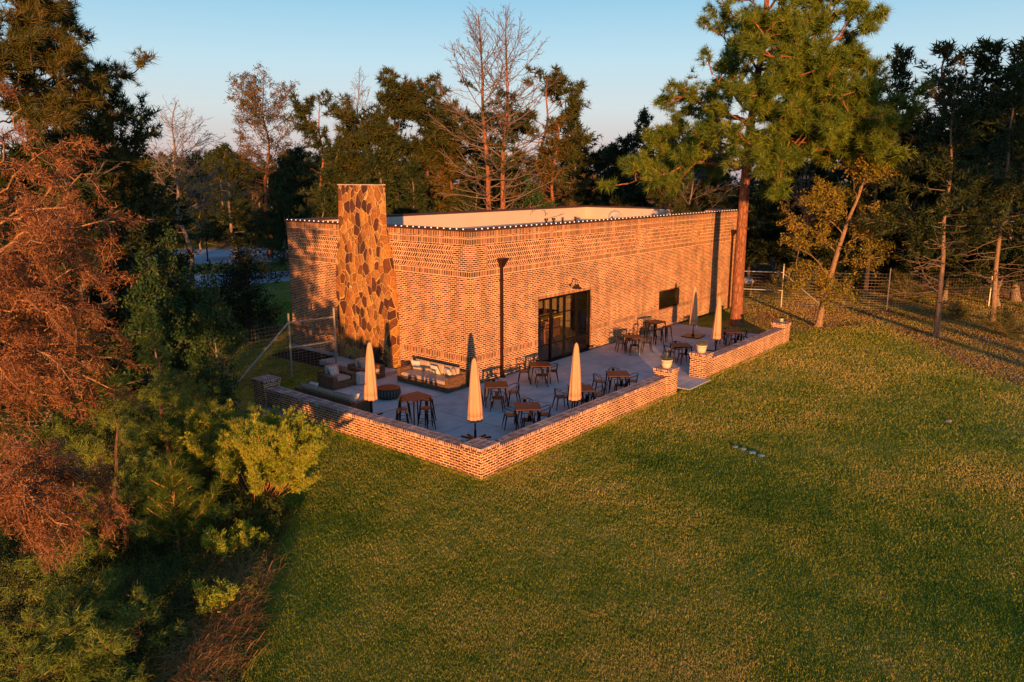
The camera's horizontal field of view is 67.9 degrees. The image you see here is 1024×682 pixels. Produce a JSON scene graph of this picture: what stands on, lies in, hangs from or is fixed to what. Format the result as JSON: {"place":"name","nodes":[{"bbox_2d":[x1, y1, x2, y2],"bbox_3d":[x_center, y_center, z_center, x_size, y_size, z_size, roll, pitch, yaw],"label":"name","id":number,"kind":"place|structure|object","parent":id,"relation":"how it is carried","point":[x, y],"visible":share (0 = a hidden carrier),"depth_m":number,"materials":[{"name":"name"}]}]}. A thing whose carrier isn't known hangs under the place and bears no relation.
{"place":"outdoors","nodes":[
{"label":"outdoors","id":0,"kind":"place"},
{"bbox_2d":[0,391,287,681],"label":"thicket floor","id":1,"kind":"structure","parent":0,"point":[14,544],"depth_m":16.04,"materials":[{"name":"plant"}]},
{"bbox_2d":[0,383,108,537],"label":"young cedar","id":2,"kind":"object","parent":1,"relation":"on","point":[59,426],"visible":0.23,"depth_m":17.52,"materials":[{"name":"green plant"}]},
{"bbox_2d":[0,599,110,681],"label":"young cedar","id":3,"kind":"object","parent":1,"relation":"on","point":[42,658],"visible":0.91,"depth_m":11.21,"materials":[{"name":"green plant"}]},
{"bbox_2d":[0,530,127,661],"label":"young cedar","id":4,"kind":"object","parent":1,"relation":"on","point":[87,591],"visible":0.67,"depth_m":13.25,"materials":[{"name":"green plant"}]},
{"bbox_2d":[0,427,141,577],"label":"dead conifer","id":5,"kind":"object","parent":1,"relation":"on","point":[18,494],"visible":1,"depth_m":10.60,"materials":[{"name":"brown plant"}]},
{"bbox_2d":[4,587,144,681],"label":"young cedar","id":6,"kind":"object","parent":1,"relation":"on","point":[63,631],"visible":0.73,"depth_m":11.64,"materials":[{"name":"green plant"}]},
{"bbox_2d":[0,75,153,445],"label":"dead conifer","id":7,"kind":"object","parent":1,"relation":"on","point":[44,224],"visible":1,"depth_m":14.03,"materials":[{"name":"brown plant"}]},
{"bbox_2d":[0,134,167,448],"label":"tree","id":8,"kind":"object","parent":1,"relation":"on","point":[16,152],"visible":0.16,"depth_m":22.25,"materials":[{"name":"brown plant"}]},
{"bbox_2d":[50,579,195,681],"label":"young cedar","id":9,"kind":"object","parent":1,"relation":"on","point":[130,615],"visible":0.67,"depth_m":12.89,"materials":[{"name":"green plant"}]},
{"bbox_2d":[9,361,243,612],"bbox_3d":[-8.614,2.678,16.367,3.516,4.945,4.734,10,15,38],"label":"young cedar","id":10,"kind":"object","parent":1,"relation":"on","point":[131,436],"visible":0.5,"depth_m":16.17,"materials":[{"name":"green plant"}]},
{"bbox_2d":[79,208,191,410],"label":"cedar tree","id":11,"kind":"object","parent":1,"relation":"on","point":[130,267],"visible":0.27,"depth_m":26.57,"materials":[{"name":"green plant"}]},
{"bbox_2d":[0,370,289,681],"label":"undergrowth","id":12,"kind":"object","parent":1,"relation":"on","point":[83,577],"visible":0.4,"depth_m":15.65,"materials":[{"name":"green plant"}]},
{"bbox_2d":[102,246,197,423],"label":"broadleaf tree","id":13,"kind":"object","parent":1,"relation":"on","point":[178,332],"visible":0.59,"depth_m":24.46,"materials":[{"name":"green plant"}]},
{"bbox_2d":[85,306,242,519],"bbox_3d":[-8.641,1.643,19.416,4.206,5.203,4.380,10,15,38],"label":"young cedar","id":14,"kind":"object","parent":1,"relation":"on","point":[180,403],"visible":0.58,"depth_m":18.96,"materials":[{"name":"green plant"}]},
{"bbox_2d":[133,447,228,555],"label":"pine sapling","id":15,"kind":"object","parent":1,"relation":"on","point":[176,479],"visible":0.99,"depth_m":16.23,"materials":[{"name":"green plant"}]},
{"bbox_2d":[136,395,237,470],"bbox_3d":[-8.572,2.661,20.571,2.055,2.528,2.541,7,14,29],"label":"green bush","id":16,"kind":"object","parent":1,"relation":"on","point":[226,414],"visible":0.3,"depth_m":20.09,"materials":[{"name":"green plant"}]},
{"bbox_2d":[182,425,225,508],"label":"young cedar","id":17,"kind":"object","parent":1,"relation":"on","point":[209,440],"visible":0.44,"depth_m":18.81,"materials":[{"name":"green plant"}]},
{"bbox_2d":[125,441,294,681],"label":"dry grass","id":18,"kind":"structure","parent":1,"relation":"on","point":[201,651],"depth_m":13.54,"materials":[{"name":"plant"}]},
{"bbox_2d":[127,505,296,681],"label":"tall weeds","id":19,"kind":"object","parent":1,"relation":"on","point":[283,520],"visible":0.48,"depth_m":16.18,"materials":[{"name":"brown plant"}]},
{"bbox_2d":[192,577,238,621],"bbox_3d":[-5.508,4.866,14.227,0.820,0.856,0.962,-7,14,-28],"label":"green bush","id":20,"kind":"object","parent":1,"relation":"on","point":[210,602],"visible":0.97,"depth_m":14.24,"materials":[{"name":"green plant"}]},
{"bbox_2d":[187,383,245,476],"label":"young cedar","id":21,"kind":"object","parent":1,"relation":"on","point":[214,400],"visible":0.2,"depth_m":20.63,"materials":[{"name":"green plant"}]},
{"bbox_2d":[197,524,240,564],"bbox_3d":[-6.193,4.386,16.108,1.212,1.013,0.731,10,15,38],"label":"green bush","id":22,"kind":"object","parent":1,"relation":"on","point":[212,538],"visible":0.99,"depth_m":16.02,"materials":[{"name":"green plant"}]},
{"bbox_2d":[147,420,302,681],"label":"green weeds","id":23,"kind":"object","parent":1,"relation":"on","point":[235,613],"visible":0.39,"depth_m":13.86,"materials":[{"name":"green plant"}]},
{"bbox_2d":[226,518,268,558],"bbox_3d":[-5.804,4.323,16.569,1.012,0.943,0.862,10,15,38],"label":"green bush","id":24,"kind":"object","parent":1,"relation":"on","point":[245,528],"visible":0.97,"depth_m":16.57,"materials":[{"name":"green plant"}]},
{"bbox_2d":[176,401,330,509],"bbox_3d":[-5.960,2.942,18.738,3.388,2.743,3.400,10,15,38],"label":"green bush","id":25,"kind":"object","parent":1,"relation":"on","point":[283,453],"visible":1,"depth_m":18.19,"materials":[{"name":"green plant"}]},
{"bbox_2d":[179,271,289,288],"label":"driveway","id":26,"kind":"structure","parent":0,"point":[287,278],"depth_m":62.85,"materials":[{"name":"asphalt"}]},
{"bbox_2d":[145,97,256,284],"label":"bare tree","id":27,"kind":"object","parent":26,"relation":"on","point":[174,162],"visible":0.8,"depth_m":54.97,"materials":[{"name":"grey plant"}]},
{"bbox_2d":[0,0,1023,185],"label":"sky","id":28,"kind":"structure","parent":0,"point":[626,51],"materials":[{"name":"blue"}]},
{"bbox_2d":[6,184,1023,681],"bbox_3d":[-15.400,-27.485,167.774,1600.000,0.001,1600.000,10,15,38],"label":"ground","id":29,"kind":"structure","parent":0,"point":[282,290],"depth_m":17.18,"materials":[{"name":"green plant"}]},
{"bbox_2d":[0,118,122,373],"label":"cedar tree","id":30,"kind":"object","parent":29,"relation":"on","point":[52,136],"visible":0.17,"depth_m":28.89,"materials":[{"name":"green plant"}]},
{"bbox_2d":[0,0,160,366],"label":"pine tree","id":31,"kind":"object","parent":29,"relation":"on","point":[57,48],"visible":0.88,"depth_m":27.59,"materials":[{"name":"green plant"}]},
{"bbox_2d":[2,132,159,367],"bbox_3d":[-16.393,-3.079,29.455,5.773,9.986,4.454,4,13,16],"label":"bare tree","id":32,"kind":"object","parent":29,"relation":"on","point":[81,285],"visible":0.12,"depth_m":28.53,"materials":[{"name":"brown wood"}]},
{"bbox_2d":[29,65,183,295],"bbox_3d":[-19.974,-6.658,37.206,6.821,13.750,9.297,-9,15,-38],"label":"pine tree","id":33,"kind":"object","parent":29,"relation":"on","point":[140,136],"visible":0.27,"depth_m":36.15,"materials":[{"name":"green plant"}]},
{"bbox_2d":[87,165,211,309],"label":"cedar tree","id":34,"kind":"object","parent":29,"relation":"on","point":[186,221],"visible":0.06,"depth_m":41.14,"materials":[{"name":"green plant"}]},
{"bbox_2d":[147,221,218,391],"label":"broadleaf tree","id":35,"kind":"object","parent":29,"relation":"on","point":[166,257],"visible":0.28,"depth_m":28.27,"materials":[{"name":"green plant"}]},
{"bbox_2d":[61,307,336,428],"bbox_3d":[-11.230,0.789,28.760,0.418,2.780,11.070,10,15,38],"label":"wire fence","id":36,"kind":"object","parent":29,"relation":"on","point":[297,346],"visible":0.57,"depth_m":31.30,"materials":[{"name":"metal"}]},
{"bbox_2d":[171,266,250,415],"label":"broadleaf tree","id":37,"kind":"object","parent":29,"relation":"on","point":[213,324],"visible":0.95,"depth_m":25.35,"materials":[{"name":"green plant"}]},
{"bbox_2d":[146,246,287,263],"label":"parking lot","id":38,"kind":"structure","parent":29,"relation":"on","point":[215,254],"depth_m":81.79,"materials":[{"name":"asphalt"}]},
{"bbox_2d":[187,142,276,256],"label":"cedar tree","id":39,"kind":"object","parent":38,"relation":"on","point":[230,220],"visible":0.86,"depth_m":77.05,"materials":[{"name":"green plant"}]},
{"bbox_2d":[207,61,318,256],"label":"half bare pine","id":40,"kind":"object","parent":38,"relation":"on","point":[251,106],"visible":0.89,"depth_m":76.28,"materials":[{"name":"brown plant"}]},
{"bbox_2d":[197,242,288,342],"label":"dark bush tree","id":41,"kind":"object","parent":29,"relation":"on","point":[242,275],"visible":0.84,"depth_m":37.38,"materials":[{"name":"green plant"}]},
{"bbox_2d":[250,145,318,254],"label":"cedar tree","id":42,"kind":"object","parent":29,"relation":"on","point":[293,156],"visible":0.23,"depth_m":74.49,"materials":[{"name":"green plant"}]},
{"bbox_2d":[271,348,334,366],"bbox_3d":[-8.623,0.862,34.536,7.200,0.001,1.880,10,15,38],"label":"mulch bed","id":43,"kind":"object","parent":29,"relation":"on","point":[309,356],"visible":0.29,"depth_m":35.22,"materials":[{"name":"soil"}]},
{"bbox_2d":[288,88,358,207],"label":"pine tree","id":44,"kind":"object","parent":29,"relation":"on","point":[305,125],"visible":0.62,"depth_m":66.91,"materials":[{"name":"green plant"}]},
{"bbox_2d":[283,142,376,249],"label":"cedar tree","id":45,"kind":"object","parent":29,"relation":"on","point":[333,176],"visible":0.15,"depth_m":64.14,"materials":[{"name":"green plant"}]},
{"bbox_2d":[338,118,421,214],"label":"cedar tree","id":46,"kind":"object","parent":29,"relation":"on","point":[381,162],"visible":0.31,"depth_m":59.07,"materials":[{"name":"green plant"}]},
{"bbox_2d":[326,64,451,200],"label":"pine tree","id":47,"kind":"object","parent":29,"relation":"on","point":[400,104],"visible":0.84,"depth_m":60.40,"materials":[{"name":"green plant"}]},
{"bbox_2d":[396,160,433,213],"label":"cedar tree","id":48,"kind":"object","parent":29,"relation":"on","point":[415,180],"visible":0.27,"depth_m":56.28,"materials":[{"name":"green plant"}]},
{"bbox_2d":[367,70,509,210],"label":"pine tree","id":49,"kind":"object","parent":29,"relation":"on","point":[429,134],"visible":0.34,"depth_m":64.84,"materials":[{"name":"green plant"}]},
{"bbox_2d":[423,115,472,211],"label":"cedar tree","id":50,"kind":"object","parent":29,"relation":"on","point":[435,186],"visible":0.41,"depth_m":65.32,"materials":[{"name":"plant"}]},
{"bbox_2d":[442,160,495,210],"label":"cedar tree","id":51,"kind":"object","parent":29,"relation":"on","point":[474,200],"visible":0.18,"depth_m":64.31,"materials":[{"name":"green plant"}]},
{"bbox_2d":[428,2,541,211],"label":"bare tree","id":52,"kind":"object","parent":29,"relation":"on","point":[467,84],"visible":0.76,"depth_m":51.75,"materials":[{"name":"brown plant"}]},
{"bbox_2d":[459,2,562,217],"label":"bare tree","id":53,"kind":"object","parent":29,"relation":"on","point":[505,136],"visible":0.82,"depth_m":51.29,"materials":[{"name":"brown plant"}]},
{"bbox_2d":[285,184,737,384],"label":"brick building","id":54,"kind":"structure","parent":29,"relation":"on","point":[404,294],"depth_m":33.62,"materials":[{"name":"brick"}]},
{"bbox_2d":[538,313,562,339],"bbox_3d":[0.436,-0.429,37.846,0.950,1.060,6.200,10,15,38],"label":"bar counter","id":55,"kind":"object","parent":54,"relation":"on","point":[555,324],"visible":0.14,"depth_m":39.21,"materials":[{"name":"wood"}]},
{"bbox_2d":[538,289,590,361],"bbox_3d":[2.381,-0.684,34.671,0.230,2.940,4.130,10,15,38],"label":"glass door","id":56,"kind":"structure","parent":54,"relation":"in","point":[577,308],"depth_m":34.75,"materials":[{"name":"black metal"}]},
{"bbox_2d":[0,116,1023,344],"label":"distant woodland","id":57,"kind":"object","parent":29,"relation":"on","point":[284,195],"visible":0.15,"depth_m":70.00,"materials":[{"name":"green plant"}]},
{"bbox_2d":[254,341,790,481],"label":"wall foot grass","id":58,"kind":"structure","parent":29,"relation":"on","point":[427,462],"depth_m":23.63,"materials":[{"name":"plant"}]},
{"bbox_2d":[505,170,562,208],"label":"broadleaf tree","id":59,"kind":"object","parent":29,"relation":"on","point":[538,197],"visible":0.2,"depth_m":54.59,"materials":[{"name":"green plant"}]},
{"bbox_2d":[492,62,594,197],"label":"pine tree","id":60,"kind":"object","parent":29,"relation":"on","point":[575,105],"visible":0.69,"depth_m":60.96,"materials":[{"name":"green plant"}]},
{"bbox_2d":[495,115,601,206],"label":"cedar tree","id":61,"kind":"object","parent":29,"relation":"on","point":[550,166],"visible":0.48,"depth_m":58.13,"materials":[{"name":"green plant"}]},
{"bbox_2d":[645,170,709,213],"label":"pine tree","id":62,"kind":"object","parent":29,"relation":"on","point":[661,198],"visible":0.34,"depth_m":47.75,"materials":[{"name":"green plant"}]},
{"bbox_2d":[689,320,791,378],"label":"brick wall","id":63,"kind":"structure","parent":29,"relation":"on","point":[706,364],"depth_m":33.72,"materials":[{"name":"brown brick"}]},
{"bbox_2d":[595,0,934,326],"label":"pine tree","id":64,"kind":"object","parent":29,"relation":"on","point":[825,106],"visible":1,"depth_m":36.98,"materials":[{"name":"green plant"}]},
{"bbox_2d":[782,162,822,290],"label":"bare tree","id":65,"kind":"object","parent":29,"relation":"on","point":[798,197],"visible":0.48,"depth_m":54.27,"materials":[{"name":"plant"}]},
{"bbox_2d":[776,131,917,326],"bbox_3d":[18.061,-5.928,41.536,7.108,10.650,5.348,2,12,8],"label":"oak tree","id":66,"kind":"object","parent":29,"relation":"on","point":[826,285],"visible":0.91,"depth_m":40.81,"materials":[{"name":"green plant"}]},
{"bbox_2d":[320,324,756,439],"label":"patio","id":67,"kind":"structure","parent":0,"point":[451,410],"depth_m":30.14,"materials":[{"name":"concrete"}]},
{"bbox_2d":[294,382,372,412],"bbox_3d":[-6.341,2.014,26.910,3.200,0.795,0.920,10,15,38],"label":"wicker sofa","id":68,"kind":"object","parent":67,"relation":"on","point":[330,395],"visible":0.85,"depth_m":26.26,"materials":[{"name":"wicker"}]},
{"bbox_2d":[317,363,356,389],"bbox_3d":[-6.917,1.349,30.031,1.000,0.795,1.120,10,15,38],"label":"wicker armchair","id":69,"kind":"object","parent":67,"relation":"on","point":[343,379],"visible":0.84,"depth_m":29.83,"materials":[{"name":"wicker"}]},
{"bbox_2d":[364,342,382,414],"bbox_3d":[-4.826,1.325,25.866,0.867,2.643,0.736,-2,12,-8],"label":"patio umbrella","id":70,"kind":"object","parent":67,"relation":"on","point":[370,389],"visible":0.95,"depth_m":25.73,"materials":[{"name":"beige fabric"}]},
{"bbox_2d":[377,384,400,399],"bbox_3d":[-4.620,1.907,28.433,0.940,0.370,0.940,10,15,38],"label":"drum table","id":71,"kind":"object","parent":67,"relation":"on","point":[389,391],"visible":0.83,"depth_m":28.09,"materials":[{"name":"metal"}]},
{"bbox_2d":[397,359,466,392],"bbox_3d":[-3.203,1.315,30.192,2.850,0.795,1.050,10,15,38],"label":"wicker sofa","id":72,"kind":"object","parent":67,"relation":"on","point":[424,375],"visible":0.89,"depth_m":29.87,"materials":[{"name":"fabric"}]},
{"bbox_2d":[251,365,678,479],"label":"brick wall","id":73,"kind":"structure","parent":67,"relation":"on","point":[481,458],"depth_m":23.68,"materials":[{"name":"brown brick"}]},
{"bbox_2d":[461,358,490,440],"bbox_3d":[-1.149,1.810,23.582,0.985,2.640,0.949,1,12,4],"label":"patio umbrella","id":74,"kind":"object","parent":67,"relation":"on","point":[475,413],"visible":0.95,"depth_m":23.45,"materials":[{"name":"beige fabric"}]},
{"bbox_2d":[568,343,580,406],"bbox_3d":[2.129,1.342,25.788,0.861,2.644,0.893,0,12,-1],"label":"patio umbrella","id":75,"kind":"object","parent":67,"relation":"on","point":[574,395],"visible":0.93,"depth_m":25.62,"materials":[{"name":"beige fabric"}]},
{"bbox_2d":[681,286,704,338],"bbox_3d":[9.393,-1.520,39.230,0.952,2.642,0.943,8,14,34],"label":"patio umbrella","id":76,"kind":"object","parent":67,"relation":"on","point":[693,320],"visible":1,"depth_m":39.13,"materials":[{"name":"beige fabric"}]},
{"bbox_2d":[255,202,904,278],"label":"woodland floor","id":77,"kind":"structure","parent":0,"point":[765,267],"depth_m":68.42,"materials":[{"name":"plant"}]},
{"bbox_2d":[392,101,499,196],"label":"pine tree","id":78,"kind":"object","parent":77,"relation":"on","point":[476,114],"visible":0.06,"depth_m":74.78,"materials":[{"name":"green plant"}]},
{"bbox_2d":[484,147,559,208],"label":"cedar tree","id":79,"kind":"object","parent":77,"relation":"on","point":[514,172],"visible":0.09,"depth_m":67.88,"materials":[{"name":"green plant"}]},
{"bbox_2d":[535,113,607,205],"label":"cedar tree","id":80,"kind":"object","parent":77,"relation":"on","point":[593,158],"visible":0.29,"depth_m":69.36,"materials":[{"name":"green plant"}]},
{"bbox_2d":[598,131,641,205],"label":"cedar tree","id":81,"kind":"object","parent":77,"relation":"on","point":[615,153],"visible":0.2,"depth_m":66.95,"materials":[{"name":"green plant"}]},
{"bbox_2d":[602,105,663,206],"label":"cedar tree","id":82,"kind":"object","parent":77,"relation":"on","point":[637,199],"visible":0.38,"depth_m":63.13,"materials":[{"name":"green plant"}]},
{"bbox_2d":[632,129,686,206],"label":"cedar tree","id":83,"kind":"object","parent":77,"relation":"on","point":[639,184],"visible":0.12,"depth_m":58.95,"materials":[{"name":"green plant"}]},
{"bbox_2d":[675,113,736,208],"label":"cedar tree","id":84,"kind":"object","parent":77,"relation":"on","point":[705,199],"visible":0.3,"depth_m":61.63,"materials":[{"name":"green plant"}]},
{"bbox_2d":[746,137,815,276],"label":"cedar tree","id":85,"kind":"object","parent":77,"relation":"on","point":[767,245],"visible":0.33,"depth_m":61.72,"materials":[{"name":"green plant"}]},
{"bbox_2d":[743,273,1023,385],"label":"leaf litter","id":86,"kind":"object","parent":77,"relation":"on","point":[868,320],"visible":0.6,"depth_m":44.84,"materials":[{"name":"plant"}]},
{"bbox_2d":[763,263,832,300],"bbox_3d":[19.116,-3.925,52.043,4.758,2.607,3.427,-2,12,-8],"label":"leafy shrub","id":87,"kind":"object","parent":86,"relation":"on","point":[789,292],"visible":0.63,"depth_m":51.85,"materials":[{"name":"green plant"}]},
{"bbox_2d":[764,147,876,277],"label":"cedar tree","id":88,"kind":"object","parent":86,"relation":"on","point":[830,178],"visible":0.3,"depth_m":57.39,"materials":[{"name":"green plant"}]},
{"bbox_2d":[827,262,873,286],"bbox_3d":[24.783,-4.992,56.987,4.064,2.434,4.175,8,15,34],"label":"leafy shrub","id":89,"kind":"object","parent":86,"relation":"on","point":[839,276],"visible":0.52,"depth_m":56.46,"materials":[{"name":"green plant"}]},
{"bbox_2d":[810,160,903,278],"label":"cedar tree","id":90,"kind":"object","parent":86,"relation":"on","point":[856,248],"visible":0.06,"depth_m":59.24,"materials":[{"name":"green plant"}]},
{"bbox_2d":[828,142,920,294],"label":"broadleaf tree","id":91,"kind":"object","parent":86,"relation":"on","point":[882,246],"visible":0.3,"depth_m":52.52,"materials":[{"name":"green plant"}]},
{"bbox_2d":[744,264,1023,309],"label":"wire fence","id":92,"kind":"object","parent":86,"relation":"on","point":[988,301],"visible":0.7,"depth_m":48.28,"materials":[{"name":"metal"}]},
{"bbox_2d":[841,42,942,285],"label":"cedar tree","id":93,"kind":"object","parent":86,"relation":"on","point":[898,65],"visible":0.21,"depth_m":55.35,"materials":[{"name":"green plant"}]},
{"bbox_2d":[877,266,937,304],"bbox_3d":[26.934,-3.844,51.661,3.427,2.607,4.758,2,12,8],"label":"leafy shrub","id":94,"kind":"object","parent":86,"relation":"on","point":[903,287],"visible":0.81,"depth_m":51.66,"materials":[{"name":"green plant"}]},
{"bbox_2d":[860,143,973,293],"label":"cedar tree","id":95,"kind":"object","parent":86,"relation":"on","point":[919,177],"visible":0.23,"depth_m":53.20,"materials":[{"name":"green plant"}]},
{"bbox_2d":[857,67,1021,336],"bbox_3d":[21.807,-6.862,38.650,7.084,13.452,7.523,10,15,38],"label":"cedar tree","id":96,"kind":"object","parent":86,"relation":"on","point":[916,225],"visible":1,"depth_m":38.05,"materials":[{"name":"green plant"}]},
{"bbox_2d":[874,37,1006,287],"bbox_3d":[31.425,-12.774,56.249,8.817,17.876,12.053,5,13,24],"label":"cedar tree","id":97,"kind":"object","parent":86,"relation":"on","point":[946,49],"visible":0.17,"depth_m":53.71,"materials":[{"name":"green plant"}]},
{"bbox_2d":[895,161,1006,299],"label":"cedar tree","id":98,"kind":"object","parent":86,"relation":"on","point":[967,249],"visible":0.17,"depth_m":49.92,"materials":[{"name":"green plant"}]},
{"bbox_2d":[929,299,977,318],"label":"leafy shrub","id":99,"kind":"object","parent":86,"relation":"on","point":[957,313],"visible":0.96,"depth_m":44.20,"materials":[{"name":"green plant"}]},
{"bbox_2d":[902,34,1018,280],"bbox_3d":[33.660,-12.221,53.027,11.492,17.955,9.317,0,12,2],"label":"cedar tree","id":100,"kind":"object","parent":86,"relation":"on","point":[987,66],"visible":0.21,"depth_m":52.03,"materials":[{"name":"green plant"}]},
{"bbox_2d":[903,80,1023,301],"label":"cedar tree","id":101,"kind":"object","parent":86,"relation":"on","point":[1005,253],"visible":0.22,"depth_m":49.09,"materials":[{"name":"green plant"}]},
{"bbox_2d":[913,139,1023,305],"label":"cedar tree","id":102,"kind":"object","parent":86,"relation":"on","point":[969,279],"visible":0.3,"depth_m":48.31,"materials":[{"name":"green plant"}]},
{"bbox_2d":[926,60,1023,321],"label":"cedar tree","id":103,"kind":"object","parent":86,"relation":"on","point":[1015,77],"visible":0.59,"depth_m":42.02,"materials":[{"name":"green plant"}]},
{"bbox_2d":[932,36,1023,294],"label":"cedar tree","id":104,"kind":"object","parent":86,"relation":"on","point":[1016,53],"visible":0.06,"depth_m":50.66,"materials":[{"name":"green plant"}]},
{"bbox_2d":[980,303,1023,339],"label":"leafy shrub","id":105,"kind":"object","parent":86,"relation":"on","point":[1007,326],"visible":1,"depth_m":39.96,"materials":[{"name":"green plant"}]},
{"bbox_2d":[648,159,736,208],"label":"tree","id":106,"kind":"object","parent":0,"point":[692,185],"visible":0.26,"depth_m":55.45,"materials":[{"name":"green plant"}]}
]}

